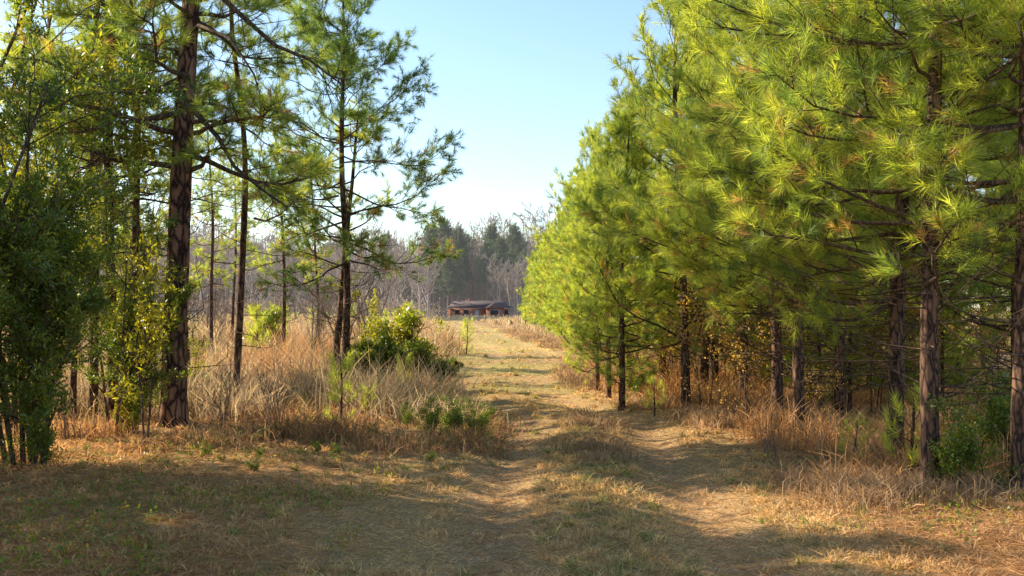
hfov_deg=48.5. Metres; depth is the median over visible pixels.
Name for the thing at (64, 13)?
pine tree
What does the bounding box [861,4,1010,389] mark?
pine tree
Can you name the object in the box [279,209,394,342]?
bare sapling
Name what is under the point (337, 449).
green undergrowth shrub
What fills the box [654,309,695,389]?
orange leaved sapling
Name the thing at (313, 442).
green undergrowth shrub
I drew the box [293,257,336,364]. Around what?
bare sapling
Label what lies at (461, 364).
round shrub
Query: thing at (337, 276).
bare tree
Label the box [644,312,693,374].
orange leaved sapling
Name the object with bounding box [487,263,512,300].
bare tree
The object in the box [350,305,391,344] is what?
bare sapling
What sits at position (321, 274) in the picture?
bare tree
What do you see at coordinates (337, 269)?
bare tree
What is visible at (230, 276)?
bare tree
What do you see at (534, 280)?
pine tree
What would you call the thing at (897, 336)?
pine tree
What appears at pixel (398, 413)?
bare sapling
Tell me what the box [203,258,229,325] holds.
bare sapling
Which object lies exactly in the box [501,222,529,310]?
pine tree
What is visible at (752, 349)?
orange leaved sapling
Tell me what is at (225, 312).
bare sapling
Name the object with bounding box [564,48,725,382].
pine tree
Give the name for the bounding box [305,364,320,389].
bare sapling
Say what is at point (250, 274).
bare tree
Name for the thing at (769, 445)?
bare sapling
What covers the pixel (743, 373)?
orange leaved sapling
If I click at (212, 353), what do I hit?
bare sapling
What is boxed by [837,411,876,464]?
pine sapling
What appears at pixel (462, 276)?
pine tree
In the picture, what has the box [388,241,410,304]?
bare tree
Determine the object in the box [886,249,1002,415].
pine tree
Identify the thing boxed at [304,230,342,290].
bare tree
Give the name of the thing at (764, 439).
bare sapling
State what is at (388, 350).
round shrub
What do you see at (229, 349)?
bare sapling
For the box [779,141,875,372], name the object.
pine tree
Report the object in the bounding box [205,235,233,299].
bare tree
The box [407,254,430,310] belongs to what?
bare tree
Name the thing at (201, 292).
bare tree
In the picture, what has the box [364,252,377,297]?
pine tree
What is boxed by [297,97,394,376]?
pine tree
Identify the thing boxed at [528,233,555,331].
pine tree
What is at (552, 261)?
pine tree
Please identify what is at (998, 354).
orange leaved sapling
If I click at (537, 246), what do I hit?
pine tree
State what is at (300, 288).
bare tree
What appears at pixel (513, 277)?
bare tree
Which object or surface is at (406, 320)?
yellow shrub
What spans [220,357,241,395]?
bare sapling
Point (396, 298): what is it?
bare tree
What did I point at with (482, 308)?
brick house
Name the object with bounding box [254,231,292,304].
bare tree
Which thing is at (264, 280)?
bare tree
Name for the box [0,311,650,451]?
tall dry grass
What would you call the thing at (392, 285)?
bare tree
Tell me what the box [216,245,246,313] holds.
bare tree
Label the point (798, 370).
pine tree
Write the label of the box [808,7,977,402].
pine tree
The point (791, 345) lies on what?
orange leaved sapling
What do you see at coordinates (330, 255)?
pine tree
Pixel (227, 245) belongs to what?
bare tree
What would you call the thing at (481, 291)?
thicket
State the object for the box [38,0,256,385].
pine tree
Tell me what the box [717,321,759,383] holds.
orange leaved sapling
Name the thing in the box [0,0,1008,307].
sky
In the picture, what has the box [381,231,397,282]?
pine tree
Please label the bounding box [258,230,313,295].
bare tree
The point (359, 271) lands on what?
bare tree
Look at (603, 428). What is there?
bare sapling
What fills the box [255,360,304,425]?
bare sapling
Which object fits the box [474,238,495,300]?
pine tree
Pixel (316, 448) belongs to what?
green undergrowth shrub
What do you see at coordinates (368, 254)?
bare tree
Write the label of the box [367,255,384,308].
bare tree
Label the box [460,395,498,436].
green undergrowth shrub
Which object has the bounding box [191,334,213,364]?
bare sapling
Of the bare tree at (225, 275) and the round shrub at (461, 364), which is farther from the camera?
the bare tree at (225, 275)
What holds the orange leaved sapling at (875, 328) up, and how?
on the ground at (496, 334)
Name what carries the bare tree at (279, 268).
on the ground at (496, 334)
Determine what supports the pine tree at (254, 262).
on the ground at (496, 334)
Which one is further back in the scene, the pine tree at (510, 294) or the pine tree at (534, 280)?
the pine tree at (510, 294)
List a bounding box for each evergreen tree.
[0,6,187,396]
[0,16,152,467]
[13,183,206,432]
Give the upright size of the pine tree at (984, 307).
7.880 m
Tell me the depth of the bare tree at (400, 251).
229.46 m
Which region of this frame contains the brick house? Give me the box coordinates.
[447,299,511,318]
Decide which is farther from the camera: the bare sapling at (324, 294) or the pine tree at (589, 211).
the bare sapling at (324, 294)
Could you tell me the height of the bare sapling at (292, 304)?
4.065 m
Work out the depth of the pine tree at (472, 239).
313.39 m
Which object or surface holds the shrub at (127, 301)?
on the ground at (496, 334)
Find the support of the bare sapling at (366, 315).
on the ground at (496, 334)
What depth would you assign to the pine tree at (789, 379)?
17.46 m
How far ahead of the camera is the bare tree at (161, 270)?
179.44 m
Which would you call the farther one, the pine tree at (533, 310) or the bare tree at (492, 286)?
the bare tree at (492, 286)
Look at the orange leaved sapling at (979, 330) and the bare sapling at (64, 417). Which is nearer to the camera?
the bare sapling at (64, 417)
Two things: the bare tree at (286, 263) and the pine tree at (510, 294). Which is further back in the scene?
the pine tree at (510, 294)
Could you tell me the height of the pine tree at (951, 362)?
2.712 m
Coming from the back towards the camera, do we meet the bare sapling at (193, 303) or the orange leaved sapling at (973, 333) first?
the bare sapling at (193, 303)
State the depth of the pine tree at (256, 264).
26.96 m
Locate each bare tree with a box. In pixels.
[151,242,166,299]
[160,228,222,296]
[166,223,225,319]
[189,229,219,277]
[191,214,227,312]
[192,271,209,306]
[195,225,237,303]
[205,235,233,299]
[207,213,239,300]
[208,254,250,301]
[214,256,237,300]
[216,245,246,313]
[218,231,255,299]
[222,227,259,296]
[227,246,276,317]
[230,249,263,303]
[246,236,277,306]
[246,247,271,301]
[250,249,278,310]
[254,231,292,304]
[254,234,298,311]
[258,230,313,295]
[258,245,298,301]
[260,230,303,303]
[261,234,294,297]
[264,238,302,296]
[285,243,321,315]
[289,269,309,304]
[301,230,340,306]
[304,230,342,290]
[305,243,341,314]
[306,248,336,308]
[325,254,341,304]
[329,231,385,310]
[330,228,368,296]
[335,232,379,305]
[335,233,384,308]
[341,222,388,297]
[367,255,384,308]
[370,254,398,301]
[372,254,402,309]
[376,244,401,311]
[377,233,421,305]
[377,237,418,306]
[384,263,407,302]
[387,229,438,307]
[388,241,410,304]
[401,241,443,315]
[402,232,446,307]
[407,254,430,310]
[411,250,445,319]
[414,261,439,313]
[443,213,461,230]
[468,217,508,253]
[476,251,518,300]
[478,215,512,245]
[487,211,514,293]
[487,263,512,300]
[490,207,546,253]
[497,260,519,314]
[502,264,527,316]
[507,258,524,314]
[509,254,538,302]
[512,210,555,240]
[521,197,559,248]
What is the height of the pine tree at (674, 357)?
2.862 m
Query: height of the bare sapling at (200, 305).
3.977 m
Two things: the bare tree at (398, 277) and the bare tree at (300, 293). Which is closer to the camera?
the bare tree at (300, 293)
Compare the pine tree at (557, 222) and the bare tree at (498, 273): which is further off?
the bare tree at (498, 273)
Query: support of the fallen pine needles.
on the ground at (496, 334)
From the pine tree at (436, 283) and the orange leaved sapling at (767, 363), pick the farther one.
the pine tree at (436, 283)
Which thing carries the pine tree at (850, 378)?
on the ground at (496, 334)
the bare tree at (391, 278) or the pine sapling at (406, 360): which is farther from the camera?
the bare tree at (391, 278)
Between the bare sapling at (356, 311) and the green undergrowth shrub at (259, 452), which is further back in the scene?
the bare sapling at (356, 311)
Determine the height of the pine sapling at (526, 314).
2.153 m
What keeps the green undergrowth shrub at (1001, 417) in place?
on the ground at (496, 334)
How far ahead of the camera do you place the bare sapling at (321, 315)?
45.10 m
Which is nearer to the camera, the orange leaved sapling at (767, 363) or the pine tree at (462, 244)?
the orange leaved sapling at (767, 363)
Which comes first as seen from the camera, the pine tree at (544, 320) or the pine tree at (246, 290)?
the pine tree at (544, 320)
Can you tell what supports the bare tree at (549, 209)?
on the ground at (496, 334)
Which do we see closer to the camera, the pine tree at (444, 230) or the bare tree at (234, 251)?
the bare tree at (234, 251)
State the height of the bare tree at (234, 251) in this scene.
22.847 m
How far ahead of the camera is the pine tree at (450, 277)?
270.36 m
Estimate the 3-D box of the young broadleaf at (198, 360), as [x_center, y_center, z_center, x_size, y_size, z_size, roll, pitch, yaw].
[-4.822,1.306,17.402,0.490,1.251,0.580,0,-1,-25]
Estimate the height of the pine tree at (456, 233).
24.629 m
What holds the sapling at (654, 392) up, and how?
on the ground at (496, 334)
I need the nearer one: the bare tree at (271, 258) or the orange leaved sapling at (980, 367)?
the orange leaved sapling at (980, 367)
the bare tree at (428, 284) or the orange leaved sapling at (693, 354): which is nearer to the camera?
the orange leaved sapling at (693, 354)
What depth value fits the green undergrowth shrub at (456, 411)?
14.42 m
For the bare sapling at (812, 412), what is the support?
on the ground at (496, 334)
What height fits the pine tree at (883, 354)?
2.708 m
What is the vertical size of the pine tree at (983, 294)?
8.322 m
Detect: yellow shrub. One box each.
[108,387,146,433]
[242,302,292,348]
[352,303,449,360]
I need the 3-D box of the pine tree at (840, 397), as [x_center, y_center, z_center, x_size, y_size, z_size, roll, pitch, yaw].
[4.928,-2.467,16.027,4.859,9.022,5.206,0,-1,24]
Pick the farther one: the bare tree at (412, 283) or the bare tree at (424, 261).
the bare tree at (424, 261)
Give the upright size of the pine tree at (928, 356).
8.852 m
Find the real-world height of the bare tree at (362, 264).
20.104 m
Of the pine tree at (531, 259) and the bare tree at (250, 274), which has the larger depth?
the bare tree at (250, 274)
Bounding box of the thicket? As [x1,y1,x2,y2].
[81,215,550,317]
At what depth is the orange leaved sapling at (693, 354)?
21.35 m
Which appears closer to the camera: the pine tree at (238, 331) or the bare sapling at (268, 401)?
the bare sapling at (268, 401)
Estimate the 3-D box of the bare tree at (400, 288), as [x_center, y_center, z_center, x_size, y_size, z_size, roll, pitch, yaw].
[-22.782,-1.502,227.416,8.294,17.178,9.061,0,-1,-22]
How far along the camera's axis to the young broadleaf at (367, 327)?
20.91 m
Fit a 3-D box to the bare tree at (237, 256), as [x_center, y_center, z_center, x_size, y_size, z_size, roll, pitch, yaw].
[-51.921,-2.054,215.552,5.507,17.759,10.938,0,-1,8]
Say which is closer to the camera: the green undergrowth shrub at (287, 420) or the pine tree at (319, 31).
the green undergrowth shrub at (287, 420)
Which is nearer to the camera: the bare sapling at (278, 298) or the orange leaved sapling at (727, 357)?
the orange leaved sapling at (727, 357)
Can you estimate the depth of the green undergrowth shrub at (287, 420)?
13.73 m
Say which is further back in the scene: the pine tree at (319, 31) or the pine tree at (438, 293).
the pine tree at (438, 293)
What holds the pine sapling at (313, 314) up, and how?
on the ground at (496, 334)
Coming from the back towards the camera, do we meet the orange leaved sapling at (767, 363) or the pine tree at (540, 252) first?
the pine tree at (540, 252)
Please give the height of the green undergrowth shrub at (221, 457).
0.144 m
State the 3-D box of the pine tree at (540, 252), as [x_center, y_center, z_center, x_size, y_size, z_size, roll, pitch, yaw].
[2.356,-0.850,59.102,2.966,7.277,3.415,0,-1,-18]
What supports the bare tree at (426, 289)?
on the ground at (496, 334)
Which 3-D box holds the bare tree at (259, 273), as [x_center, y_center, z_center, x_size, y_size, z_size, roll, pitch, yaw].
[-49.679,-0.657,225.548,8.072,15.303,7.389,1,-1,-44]
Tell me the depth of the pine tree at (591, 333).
18.45 m
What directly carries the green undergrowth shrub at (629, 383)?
on the ground at (496, 334)
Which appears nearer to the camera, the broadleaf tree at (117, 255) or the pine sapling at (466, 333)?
the broadleaf tree at (117, 255)
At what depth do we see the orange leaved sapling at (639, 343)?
25.08 m
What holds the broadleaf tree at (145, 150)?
on the ground at (496, 334)
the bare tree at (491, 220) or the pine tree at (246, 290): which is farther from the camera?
the bare tree at (491, 220)
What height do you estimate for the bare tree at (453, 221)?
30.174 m
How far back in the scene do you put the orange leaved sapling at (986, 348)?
20.73 m
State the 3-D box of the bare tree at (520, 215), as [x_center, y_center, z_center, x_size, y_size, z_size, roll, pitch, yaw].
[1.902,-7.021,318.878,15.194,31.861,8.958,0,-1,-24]
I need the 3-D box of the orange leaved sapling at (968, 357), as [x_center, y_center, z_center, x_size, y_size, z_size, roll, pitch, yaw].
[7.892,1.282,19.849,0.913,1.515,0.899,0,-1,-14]
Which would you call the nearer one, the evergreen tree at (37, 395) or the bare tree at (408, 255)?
the evergreen tree at (37, 395)
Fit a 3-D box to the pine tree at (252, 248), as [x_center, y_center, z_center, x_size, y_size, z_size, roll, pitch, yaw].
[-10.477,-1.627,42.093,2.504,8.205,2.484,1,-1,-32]
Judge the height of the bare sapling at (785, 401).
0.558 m
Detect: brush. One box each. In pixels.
[0,326,1023,518]
[423,313,522,320]
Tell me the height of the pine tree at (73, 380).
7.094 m
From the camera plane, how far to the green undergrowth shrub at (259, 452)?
11.95 m
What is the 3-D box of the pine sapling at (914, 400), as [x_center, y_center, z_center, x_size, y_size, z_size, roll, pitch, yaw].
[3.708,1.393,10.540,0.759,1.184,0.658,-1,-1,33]
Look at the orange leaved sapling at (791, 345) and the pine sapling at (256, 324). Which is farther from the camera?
the pine sapling at (256, 324)
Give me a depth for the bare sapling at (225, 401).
14.72 m
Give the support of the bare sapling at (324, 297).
on the ground at (496, 334)
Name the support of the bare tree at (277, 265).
on the ground at (496, 334)
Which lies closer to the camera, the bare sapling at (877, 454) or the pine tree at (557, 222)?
the bare sapling at (877, 454)
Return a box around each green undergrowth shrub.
[0,397,64,468]
[198,441,212,455]
[217,452,225,461]
[245,456,260,470]
[252,443,266,455]
[273,417,290,437]
[288,462,299,470]
[310,441,321,453]
[311,436,322,447]
[331,443,344,456]
[365,420,379,433]
[398,400,423,426]
[418,395,448,431]
[424,449,435,460]
[436,393,477,434]
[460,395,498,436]
[625,355,660,397]
[804,347,861,411]
[921,392,1023,491]
[939,365,1011,465]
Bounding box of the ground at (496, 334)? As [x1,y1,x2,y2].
[0,308,1023,575]
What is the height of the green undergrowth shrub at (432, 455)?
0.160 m
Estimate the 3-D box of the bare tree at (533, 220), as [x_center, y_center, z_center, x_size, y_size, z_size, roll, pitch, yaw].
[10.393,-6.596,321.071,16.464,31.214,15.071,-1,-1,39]
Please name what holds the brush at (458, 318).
on the ground at (496, 334)
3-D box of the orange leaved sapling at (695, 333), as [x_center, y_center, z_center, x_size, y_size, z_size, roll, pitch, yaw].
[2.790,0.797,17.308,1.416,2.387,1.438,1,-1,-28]
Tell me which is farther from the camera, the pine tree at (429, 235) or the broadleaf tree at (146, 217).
the pine tree at (429, 235)
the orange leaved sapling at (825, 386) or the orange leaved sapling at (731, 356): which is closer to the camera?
the orange leaved sapling at (825, 386)
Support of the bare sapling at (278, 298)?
on the ground at (496, 334)
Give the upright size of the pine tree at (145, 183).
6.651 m
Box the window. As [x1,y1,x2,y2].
[490,310,498,314]
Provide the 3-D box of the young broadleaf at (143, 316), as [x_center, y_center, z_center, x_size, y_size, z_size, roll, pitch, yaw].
[-4.390,0.558,12.912,1.218,2.626,1.030,0,-1,0]
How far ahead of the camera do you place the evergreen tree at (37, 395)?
10.60 m
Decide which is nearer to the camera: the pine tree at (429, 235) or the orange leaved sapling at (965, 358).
the orange leaved sapling at (965, 358)
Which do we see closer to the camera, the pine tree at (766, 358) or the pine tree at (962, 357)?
the pine tree at (962, 357)
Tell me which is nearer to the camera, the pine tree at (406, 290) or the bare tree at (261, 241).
the bare tree at (261, 241)
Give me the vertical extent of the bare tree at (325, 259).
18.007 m
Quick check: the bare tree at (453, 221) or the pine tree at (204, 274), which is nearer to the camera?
the pine tree at (204, 274)
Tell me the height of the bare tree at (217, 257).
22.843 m
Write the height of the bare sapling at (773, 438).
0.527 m
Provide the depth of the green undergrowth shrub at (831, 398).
17.50 m
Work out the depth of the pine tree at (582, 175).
25.64 m
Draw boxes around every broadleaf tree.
[0,0,173,433]
[11,97,199,374]
[103,157,200,364]
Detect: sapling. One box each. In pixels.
[53,379,74,439]
[160,234,208,316]
[188,273,226,327]
[188,351,247,427]
[190,274,231,330]
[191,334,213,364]
[197,289,231,322]
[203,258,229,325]
[205,342,225,360]
[214,294,230,340]
[215,294,234,332]
[215,330,245,356]
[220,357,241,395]
[235,263,304,326]
[243,302,272,353]
[244,380,285,419]
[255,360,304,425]
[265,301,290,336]
[269,278,314,327]
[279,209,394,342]
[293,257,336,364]
[296,265,337,326]
[297,347,346,401]
[302,271,334,321]
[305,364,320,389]
[306,298,331,335]
[307,307,320,327]
[314,350,340,379]
[320,251,408,329]
[322,345,362,426]
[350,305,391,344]
[351,289,370,325]
[359,382,379,415]
[380,394,410,430]
[394,350,416,389]
[435,320,445,331]
[457,317,474,353]
[520,305,529,324]
[590,415,614,439]
[628,310,647,367]
[640,372,666,415]
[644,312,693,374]
[650,348,679,385]
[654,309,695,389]
[660,273,745,410]
[666,309,719,377]
[697,293,791,426]
[710,310,751,380]
[716,320,770,387]
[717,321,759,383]
[717,393,742,411]
[750,311,808,372]
[753,339,769,388]
[757,425,786,458]
[761,429,774,451]
[764,390,791,412]
[764,417,786,459]
[766,310,825,393]
[792,399,819,426]
[804,354,844,414]
[804,356,843,422]
[815,430,843,469]
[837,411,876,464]
[846,278,919,417]
[860,330,917,403]
[867,436,894,465]
[876,381,945,477]
[879,295,969,401]
[939,302,993,391]
[945,329,984,390]
[945,330,987,391]
[949,287,1010,392]
[963,354,987,383]
[967,312,1010,394]
[972,321,1010,384]
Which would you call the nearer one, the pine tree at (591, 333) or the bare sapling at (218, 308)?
the pine tree at (591, 333)
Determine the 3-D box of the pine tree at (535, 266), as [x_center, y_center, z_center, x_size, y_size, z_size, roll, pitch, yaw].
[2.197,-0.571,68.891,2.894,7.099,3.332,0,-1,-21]
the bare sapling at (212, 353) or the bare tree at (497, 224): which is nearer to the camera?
the bare sapling at (212, 353)
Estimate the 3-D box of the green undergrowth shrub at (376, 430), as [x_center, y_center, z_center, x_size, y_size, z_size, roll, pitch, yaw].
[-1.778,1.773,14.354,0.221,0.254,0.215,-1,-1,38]
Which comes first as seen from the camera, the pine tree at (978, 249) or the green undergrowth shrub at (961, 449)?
the green undergrowth shrub at (961, 449)
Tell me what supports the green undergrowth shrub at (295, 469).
on the ground at (496, 334)
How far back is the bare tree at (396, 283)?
238.49 m
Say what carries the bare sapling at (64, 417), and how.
on the ground at (496, 334)
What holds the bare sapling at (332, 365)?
on the ground at (496, 334)
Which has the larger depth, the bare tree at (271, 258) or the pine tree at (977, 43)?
the bare tree at (271, 258)
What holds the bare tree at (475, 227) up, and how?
on the ground at (496, 334)
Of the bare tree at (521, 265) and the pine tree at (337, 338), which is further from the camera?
the bare tree at (521, 265)
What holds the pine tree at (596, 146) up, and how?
on the ground at (496, 334)
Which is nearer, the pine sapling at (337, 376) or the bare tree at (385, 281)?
the pine sapling at (337, 376)
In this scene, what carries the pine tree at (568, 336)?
on the ground at (496, 334)
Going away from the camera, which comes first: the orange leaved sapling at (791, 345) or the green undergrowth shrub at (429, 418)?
the green undergrowth shrub at (429, 418)
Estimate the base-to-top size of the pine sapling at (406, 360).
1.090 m
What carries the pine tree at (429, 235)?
on the ground at (496, 334)
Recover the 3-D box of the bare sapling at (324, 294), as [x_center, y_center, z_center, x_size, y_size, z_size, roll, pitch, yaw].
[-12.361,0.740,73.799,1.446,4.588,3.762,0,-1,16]
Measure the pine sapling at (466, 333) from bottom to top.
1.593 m
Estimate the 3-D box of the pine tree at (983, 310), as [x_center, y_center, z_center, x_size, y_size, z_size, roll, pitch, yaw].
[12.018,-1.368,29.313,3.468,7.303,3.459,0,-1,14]
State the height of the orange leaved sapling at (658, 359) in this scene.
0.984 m
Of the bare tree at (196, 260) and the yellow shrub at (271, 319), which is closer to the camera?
the yellow shrub at (271, 319)
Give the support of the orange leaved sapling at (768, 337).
on the ground at (496, 334)
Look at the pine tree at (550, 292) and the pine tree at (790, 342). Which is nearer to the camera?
the pine tree at (790, 342)
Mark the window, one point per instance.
(492, 312)
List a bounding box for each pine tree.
[0,0,99,211]
[0,0,202,418]
[0,0,386,427]
[3,0,208,422]
[37,0,173,417]
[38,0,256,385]
[68,0,223,397]
[103,1,227,384]
[166,74,264,348]
[193,0,333,397]
[200,137,259,345]
[213,0,465,378]
[234,80,323,350]
[236,240,255,305]
[249,239,263,299]
[288,133,363,345]
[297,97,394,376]
[323,240,337,302]
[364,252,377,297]
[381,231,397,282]
[392,256,411,299]
[418,221,443,312]
[423,246,440,314]
[430,246,442,312]
[434,287,449,315]
[435,216,454,316]
[436,248,460,316]
[440,244,463,301]
[450,223,470,298]
[451,255,468,300]
[453,235,472,300]
[461,231,476,300]
[471,236,479,296]
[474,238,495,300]
[479,221,500,300]
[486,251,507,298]
[489,235,513,298]
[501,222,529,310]
[504,283,518,307]
[510,244,527,309]
[512,249,530,314]
[515,233,546,326]
[517,250,535,324]
[518,263,536,317]
[521,231,546,325]
[524,118,638,351]
[524,220,557,327]
[524,221,555,332]
[528,179,584,333]
[528,204,566,327]
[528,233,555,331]
[532,162,591,350]
[539,201,571,334]
[540,172,586,344]
[542,153,599,325]
[543,101,654,355]
[545,163,650,391]
[549,106,698,366]
[550,132,664,397]
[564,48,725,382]
[566,103,716,410]
[570,0,823,410]
[574,123,671,357]
[588,10,829,387]
[596,0,976,429]
[606,0,872,394]
[611,14,760,381]
[631,321,655,360]
[634,0,969,436]
[643,0,1023,487]
[651,326,698,366]
[673,0,1021,463]
[679,0,1023,495]
[691,3,1012,418]
[718,33,864,364]
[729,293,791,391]
[751,317,808,371]
[763,211,876,406]
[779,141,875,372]
[783,202,907,412]
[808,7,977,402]
[853,281,919,391]
[858,310,919,375]
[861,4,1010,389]
[885,261,983,403]
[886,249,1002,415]
[894,2,1017,387]
[918,139,1010,369]
[943,83,1010,381]
[971,170,1010,347]
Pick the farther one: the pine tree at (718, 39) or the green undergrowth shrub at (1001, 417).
the pine tree at (718, 39)
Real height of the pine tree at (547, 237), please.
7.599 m
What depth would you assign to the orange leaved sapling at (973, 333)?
21.21 m
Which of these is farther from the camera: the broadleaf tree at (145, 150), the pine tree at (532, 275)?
the pine tree at (532, 275)
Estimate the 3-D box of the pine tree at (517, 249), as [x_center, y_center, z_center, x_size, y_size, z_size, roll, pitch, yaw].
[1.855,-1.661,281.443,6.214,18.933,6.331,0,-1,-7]
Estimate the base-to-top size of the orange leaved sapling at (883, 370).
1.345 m
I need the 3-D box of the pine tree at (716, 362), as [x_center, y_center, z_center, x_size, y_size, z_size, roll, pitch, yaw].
[3.622,-1.765,22.357,3.668,7.870,4.356,0,-1,17]
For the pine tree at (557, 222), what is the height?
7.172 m
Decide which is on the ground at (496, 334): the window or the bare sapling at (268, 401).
the bare sapling at (268, 401)
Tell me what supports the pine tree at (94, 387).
on the ground at (496, 334)
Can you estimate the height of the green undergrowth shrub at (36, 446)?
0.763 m
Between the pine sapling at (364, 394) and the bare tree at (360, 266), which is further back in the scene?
the bare tree at (360, 266)
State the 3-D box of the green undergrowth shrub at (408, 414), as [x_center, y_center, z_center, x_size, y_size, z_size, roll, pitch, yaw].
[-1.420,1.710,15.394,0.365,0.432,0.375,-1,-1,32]
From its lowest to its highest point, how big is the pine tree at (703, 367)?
8.028 m
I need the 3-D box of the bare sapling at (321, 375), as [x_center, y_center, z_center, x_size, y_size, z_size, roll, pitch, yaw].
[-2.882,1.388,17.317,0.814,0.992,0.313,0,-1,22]
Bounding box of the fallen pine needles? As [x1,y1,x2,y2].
[0,342,1023,575]
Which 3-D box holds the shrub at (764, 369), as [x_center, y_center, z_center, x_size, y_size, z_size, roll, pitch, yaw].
[4.377,0.868,19.398,1.250,2.258,1.052,0,-1,-14]
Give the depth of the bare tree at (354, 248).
258.96 m
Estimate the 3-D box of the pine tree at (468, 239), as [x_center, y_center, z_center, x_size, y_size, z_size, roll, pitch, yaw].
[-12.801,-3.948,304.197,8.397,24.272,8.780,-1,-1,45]
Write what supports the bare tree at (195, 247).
on the ground at (496, 334)
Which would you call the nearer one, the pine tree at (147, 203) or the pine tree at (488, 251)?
the pine tree at (147, 203)
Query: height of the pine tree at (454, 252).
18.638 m
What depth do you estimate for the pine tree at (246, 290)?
271.57 m
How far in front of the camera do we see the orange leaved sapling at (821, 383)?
16.14 m
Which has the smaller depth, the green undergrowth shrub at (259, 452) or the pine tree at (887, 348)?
the green undergrowth shrub at (259, 452)
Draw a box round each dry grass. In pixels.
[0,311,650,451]
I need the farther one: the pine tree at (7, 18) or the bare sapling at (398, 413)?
the pine tree at (7, 18)
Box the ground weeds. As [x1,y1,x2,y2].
[0,396,1023,575]
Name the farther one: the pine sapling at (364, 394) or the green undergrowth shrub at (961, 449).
the pine sapling at (364, 394)
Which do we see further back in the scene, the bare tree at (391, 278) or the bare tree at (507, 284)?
the bare tree at (507, 284)
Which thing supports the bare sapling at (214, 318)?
on the ground at (496, 334)
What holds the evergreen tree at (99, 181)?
on the ground at (496, 334)
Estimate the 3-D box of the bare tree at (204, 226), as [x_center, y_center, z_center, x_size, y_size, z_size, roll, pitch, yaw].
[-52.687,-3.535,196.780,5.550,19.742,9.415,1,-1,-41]
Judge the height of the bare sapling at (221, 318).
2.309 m
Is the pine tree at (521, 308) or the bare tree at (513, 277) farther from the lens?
the bare tree at (513, 277)
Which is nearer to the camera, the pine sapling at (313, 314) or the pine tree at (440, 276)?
the pine sapling at (313, 314)
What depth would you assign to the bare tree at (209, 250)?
80.16 m
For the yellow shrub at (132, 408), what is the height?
0.636 m
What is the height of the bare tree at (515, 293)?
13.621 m
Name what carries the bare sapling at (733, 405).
on the ground at (496, 334)
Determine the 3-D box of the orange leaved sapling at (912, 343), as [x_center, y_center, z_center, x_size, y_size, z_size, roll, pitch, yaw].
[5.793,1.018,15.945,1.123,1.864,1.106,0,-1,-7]
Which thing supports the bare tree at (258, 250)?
on the ground at (496, 334)
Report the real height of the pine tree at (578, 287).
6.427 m
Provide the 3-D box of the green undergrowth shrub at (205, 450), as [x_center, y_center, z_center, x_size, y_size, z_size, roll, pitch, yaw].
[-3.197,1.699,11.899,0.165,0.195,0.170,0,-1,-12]
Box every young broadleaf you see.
[72,224,178,443]
[188,338,212,393]
[332,277,386,342]
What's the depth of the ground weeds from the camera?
8.66 m
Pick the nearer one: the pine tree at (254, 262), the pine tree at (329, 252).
the pine tree at (329, 252)
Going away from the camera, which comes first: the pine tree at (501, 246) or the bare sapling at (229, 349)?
the bare sapling at (229, 349)
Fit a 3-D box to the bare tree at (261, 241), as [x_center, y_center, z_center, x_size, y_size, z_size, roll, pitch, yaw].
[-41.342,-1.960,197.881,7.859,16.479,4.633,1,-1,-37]
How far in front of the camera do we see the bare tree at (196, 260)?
233.92 m
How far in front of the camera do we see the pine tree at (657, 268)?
19.50 m
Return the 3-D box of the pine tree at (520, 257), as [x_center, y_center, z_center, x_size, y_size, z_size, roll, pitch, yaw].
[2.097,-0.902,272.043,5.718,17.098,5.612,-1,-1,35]
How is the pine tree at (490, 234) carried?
on the ground at (496, 334)
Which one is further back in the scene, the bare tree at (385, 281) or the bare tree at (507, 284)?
the bare tree at (507, 284)
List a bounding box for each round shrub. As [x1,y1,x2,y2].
[338,328,458,387]
[436,357,464,369]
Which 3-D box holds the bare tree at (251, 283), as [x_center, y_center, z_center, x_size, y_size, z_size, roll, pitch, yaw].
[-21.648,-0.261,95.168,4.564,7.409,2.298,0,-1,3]
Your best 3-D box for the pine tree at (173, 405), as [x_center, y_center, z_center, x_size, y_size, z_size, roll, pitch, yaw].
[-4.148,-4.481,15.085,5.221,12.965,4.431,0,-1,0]
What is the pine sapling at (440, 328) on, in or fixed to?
on the ground at (496, 334)
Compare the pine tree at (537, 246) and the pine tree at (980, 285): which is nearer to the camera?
the pine tree at (980, 285)
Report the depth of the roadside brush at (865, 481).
13.33 m
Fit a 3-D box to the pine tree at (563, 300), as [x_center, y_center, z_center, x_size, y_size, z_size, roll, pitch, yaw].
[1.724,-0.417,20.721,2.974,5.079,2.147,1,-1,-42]
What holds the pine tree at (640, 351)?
on the ground at (496, 334)
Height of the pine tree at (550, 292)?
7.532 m
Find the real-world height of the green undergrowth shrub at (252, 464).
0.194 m
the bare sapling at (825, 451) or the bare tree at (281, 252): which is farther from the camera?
the bare tree at (281, 252)
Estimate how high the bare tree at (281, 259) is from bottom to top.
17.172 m

